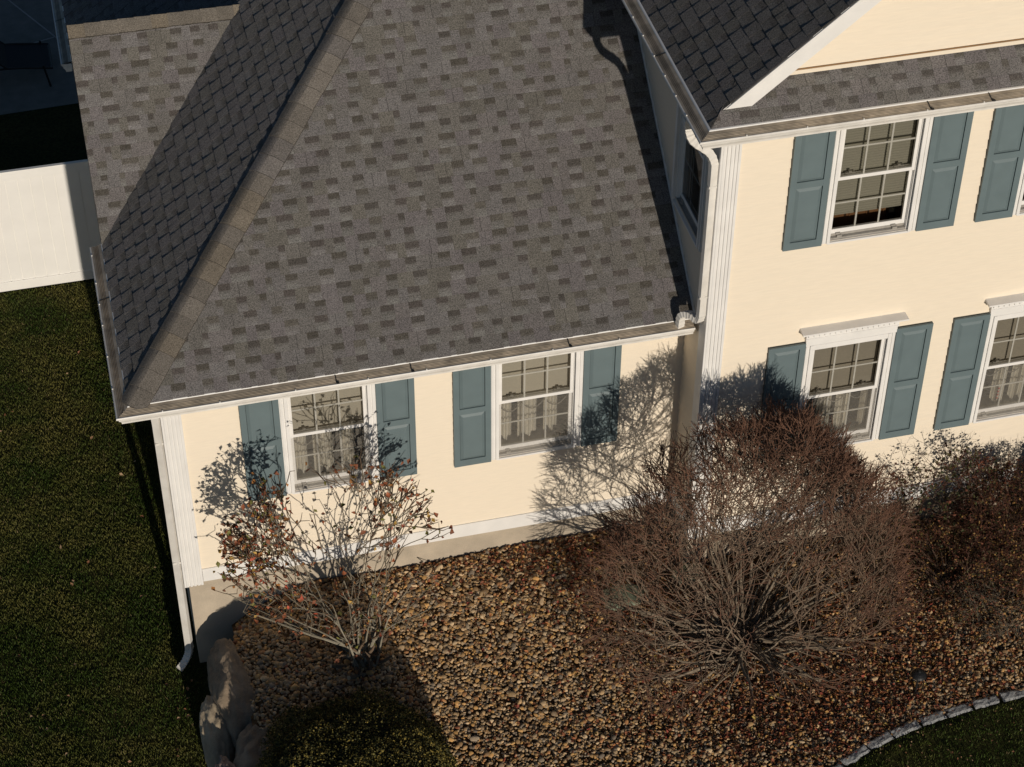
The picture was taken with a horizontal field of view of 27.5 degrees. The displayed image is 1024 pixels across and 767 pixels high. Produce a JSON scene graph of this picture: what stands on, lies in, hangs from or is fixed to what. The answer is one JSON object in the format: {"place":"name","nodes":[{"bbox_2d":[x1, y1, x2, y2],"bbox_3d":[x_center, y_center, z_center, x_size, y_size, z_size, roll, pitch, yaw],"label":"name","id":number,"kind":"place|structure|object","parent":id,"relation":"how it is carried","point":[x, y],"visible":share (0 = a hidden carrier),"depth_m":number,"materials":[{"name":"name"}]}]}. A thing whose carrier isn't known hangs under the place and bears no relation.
{"place":"outdoors","nodes":[
{"label":"outdoors","id":0,"kind":"place"},
{"bbox_2d":[0,0,77,114],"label":"patio","id":1,"kind":"structure","parent":0,"point":[21,90],"depth_m":30.55,"materials":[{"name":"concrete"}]},
{"bbox_2d":[0,40,52,86],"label":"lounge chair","id":2,"kind":"object","parent":1,"relation":"on","point":[13,56],"visible":1,"depth_m":30.23,"materials":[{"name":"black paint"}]},
{"bbox_2d":[8,0,56,42],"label":"patio joints","id":3,"kind":"object","parent":1,"relation":"on","point":[36,22],"visible":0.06,"depth_m":31.54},
{"bbox_2d":[0,280,205,766],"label":"grass","id":4,"kind":"structure","parent":0,"point":[85,504],"depth_m":23.34,"materials":[{"name":"green plant"}]},
{"bbox_2d":[0,351,1021,766],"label":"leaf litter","id":5,"kind":"object","parent":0,"point":[192,679],"visible":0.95,"depth_m":21.59,"materials":[{"name":"brown plant"}]},
{"bbox_2d":[0,103,1023,766],"bbox_3d":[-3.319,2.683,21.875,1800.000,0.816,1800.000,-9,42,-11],"label":"ground","id":6,"kind":"structure","parent":0,"point":[50,135],"depth_m":23.02,"materials":[{"name":"green plant"}]},
{"bbox_2d":[0,159,100,291],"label":"vinyl fence","id":7,"kind":"object","parent":6,"relation":"on","point":[49,232],"visible":0.33,"depth_m":26.27,"materials":[{"name":"white plastic"}]},
{"bbox_2d":[199,695,235,766],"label":"boulder","id":8,"kind":"object","parent":6,"relation":"on","point":[216,740],"visible":0.7,"depth_m":20.86,"materials":[{"name":"stone"}]},
{"bbox_2d":[215,754,235,766],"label":"boulder","id":9,"kind":"object","parent":6,"relation":"on","point":[224,761],"visible":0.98,"depth_m":20.39,"materials":[{"name":"stone"}]},
{"bbox_2d":[207,638,256,749],"bbox_3d":[-2.812,3.189,21.248,0.471,0.939,1.320,-11,43,-13],"label":"boulder","id":10,"kind":"object","parent":6,"relation":"on","point":[231,690],"visible":0.73,"depth_m":20.88,"materials":[{"name":"stone"}]},
{"bbox_2d":[233,723,270,766],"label":"boulder","id":11,"kind":"object","parent":6,"relation":"on","point":[248,747],"visible":0.55,"depth_m":20.39,"materials":[{"name":"stone"}]},
{"bbox_2d":[51,0,1023,671],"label":"house","id":12,"kind":"structure","parent":6,"relation":"on","point":[505,272],"depth_m":20.16,"materials":[{"name":"beige plastic"}]},
{"bbox_2d":[278,384,379,494],"bbox_3d":[-1.888,0.284,20.808,1.962,2.210,0.940,-9,42,-11],"label":"window","id":13,"kind":"structure","parent":12,"relation":"in","point":[318,430],"depth_m":20.56,"materials":[{"name":"white paint"}]},
{"bbox_2d":[491,351,583,459],"bbox_3d":[0.137,-0.040,21.189,1.962,2.210,0.940,-9,42,-11],"label":"window","id":14,"kind":"structure","parent":12,"relation":"in","point":[536,404],"depth_m":20.99,"materials":[{"name":"white paint"}]},
{"bbox_2d":[670,104,708,252],"bbox_3d":[1.731,-2.060,19.540,0.180,1.408,0.930,-9,42,-11],"label":"window","id":15,"kind":"structure","parent":12,"relation":"in","point":[690,166],"depth_m":19.87,"materials":[{"name":"white paint"}]},
{"bbox_2d":[797,312,908,447],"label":"window","id":16,"kind":"structure","parent":12,"relation":"in","point":[846,369],"depth_m":20.83,"materials":[{"name":"white paint"}]},
{"bbox_2d":[822,117,933,244],"bbox_3d":[3.231,-2.115,19.528,1.962,2.210,0.940,-9,42,-11],"label":"window","id":17,"kind":"structure","parent":12,"relation":"in","point":[877,175],"depth_m":19.28,"materials":[{"name":"white paint"}]},
{"bbox_2d":[969,293,1023,422],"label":"window","id":18,"kind":"structure","parent":12,"relation":"in","point":[999,390],"depth_m":21.30,"materials":[{"name":"white paint"}]},
{"bbox_2d":[1013,161,1023,215],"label":"window","id":19,"kind":"structure","parent":12,"relation":"in","point":[1018,210],"depth_m":19.74,"materials":[{"name":"white paint"}]},
{"bbox_2d":[232,503,1023,766],"bbox_3d":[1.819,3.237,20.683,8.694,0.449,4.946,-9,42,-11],"label":"pebble gravel","id":20,"kind":"structure","parent":6,"relation":"on","point":[249,634],"depth_m":21.05,"materials":[{"name":"brown gravel"}]},
{"bbox_2d":[211,449,454,679],"bbox_3d":[-1.720,1.750,20.103,2.347,2.867,1.437,-9,42,-11],"label":"leafy shrub","id":21,"kind":"object","parent":20,"relation":"on","point":[346,645],"visible":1,"depth_m":19.96,"materials":[{"name":"brown plant"}]},
{"bbox_2d":[255,686,457,766],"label":"evergreen shrub","id":22,"kind":"object","parent":20,"relation":"on","point":[367,732],"visible":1,"depth_m":19.79,"materials":[{"name":"green plant"}]},
{"bbox_2d":[601,584,643,610],"bbox_3d":[1.149,2.201,21.599,0.466,0.080,0.323,-13,43,-15],"label":"flagstone","id":23,"kind":"object","parent":20,"relation":"on","point":[631,596],"visible":0.37,"depth_m":21.57,"materials":[{"name":"grey stone"}]},
{"bbox_2d":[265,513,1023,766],"bbox_3d":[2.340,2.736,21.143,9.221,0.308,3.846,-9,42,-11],"label":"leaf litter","id":24,"kind":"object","parent":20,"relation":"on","point":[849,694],"visible":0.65,"depth_m":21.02,"materials":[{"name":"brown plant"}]},
{"bbox_2d":[672,564,700,584],"bbox_3d":[1.829,1.994,21.855,0.321,0.073,0.258,-31,50,-31],"label":"flagstone","id":25,"kind":"object","parent":20,"relation":"on","point":[684,568],"visible":0.3,"depth_m":21.82,"materials":[{"name":"grey stone"}]},
{"bbox_2d":[573,393,925,725],"bbox_3d":[2.317,1.469,20.463,3.570,3.213,2.699,-9,42,-11],"label":"bare shrub","id":26,"kind":"object","parent":20,"relation":"on","point":[810,451],"visible":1,"depth_m":20.12,"materials":[{"name":"brown plant"}]},
{"bbox_2d":[911,668,926,691],"bbox_3d":[4.034,2.986,20.825,0.156,0.385,0.156,-9,42,-11],"label":"path light","id":27,"kind":"object","parent":20,"relation":"on","point":[918,674],"visible":1,"depth_m":20.70,"materials":[{"name":"black paint"}]},
{"bbox_2d":[845,438,1019,581],"bbox_3d":[4.403,1.310,21.801,2.001,1.735,0.979,-9,42,-11],"label":"rose bush","id":28,"kind":"object","parent":20,"relation":"on","point":[968,467],"visible":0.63,"depth_m":21.62,"materials":[{"name":"brown plant"}]},
{"bbox_2d":[860,514,1023,652],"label":"cotoneaster","id":29,"kind":"object","parent":20,"relation":"on","point":[970,575],"visible":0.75,"depth_m":21.47,"materials":[{"name":"brown plant"}]},
{"bbox_2d":[934,451,1023,603],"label":"cotoneaster","id":30,"kind":"object","parent":20,"relation":"on","point":[1007,467],"visible":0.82,"depth_m":21.61,"materials":[{"name":"brown plant"}]},
{"bbox_2d":[941,554,1023,645],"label":"plant","id":31,"kind":"object","parent":20,"relation":"on","point":[999,631],"visible":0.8,"depth_m":21.37,"materials":[{"name":"brown plant"}]},
{"bbox_2d":[840,744,869,765],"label":"granite block","id":32,"kind":"structure","parent":6,"relation":"on","point":[862,750],"depth_m":20.28,"materials":[{"name":"grey stone"}]},
{"bbox_2d":[866,731,893,749],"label":"granite block","id":33,"kind":"structure","parent":6,"relation":"on","point":[886,737],"depth_m":20.43,"materials":[{"name":"grey stone"}]},
{"bbox_2d":[890,720,920,737],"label":"granite block","id":34,"kind":"structure","parent":6,"relation":"on","point":[908,728],"depth_m":20.54,"materials":[{"name":"grey stone"}]},
{"bbox_2d":[919,711,946,725],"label":"granite block","id":35,"kind":"structure","parent":6,"relation":"on","point":[932,718],"depth_m":20.66,"materials":[{"name":"grey stone"}]},
{"bbox_2d":[944,702,972,717],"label":"granite block","id":36,"kind":"structure","parent":6,"relation":"on","point":[960,709],"depth_m":20.74,"materials":[{"name":"grey stone"}]},
{"bbox_2d":[971,695,999,708],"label":"granite block","id":37,"kind":"structure","parent":6,"relation":"on","point":[983,702],"depth_m":20.80,"materials":[{"name":"grey stone"}]},
{"bbox_2d":[999,690,1023,701],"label":"granite block","id":38,"kind":"structure","parent":6,"relation":"on","point":[1008,696],"depth_m":20.85,"materials":[{"name":"grey stone"}]},
{"bbox_2d":[852,700,1023,766],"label":"grass","id":39,"kind":"structure","parent":0,"point":[961,742],"depth_m":20.42,"materials":[{"name":"green plant"}]}
]}

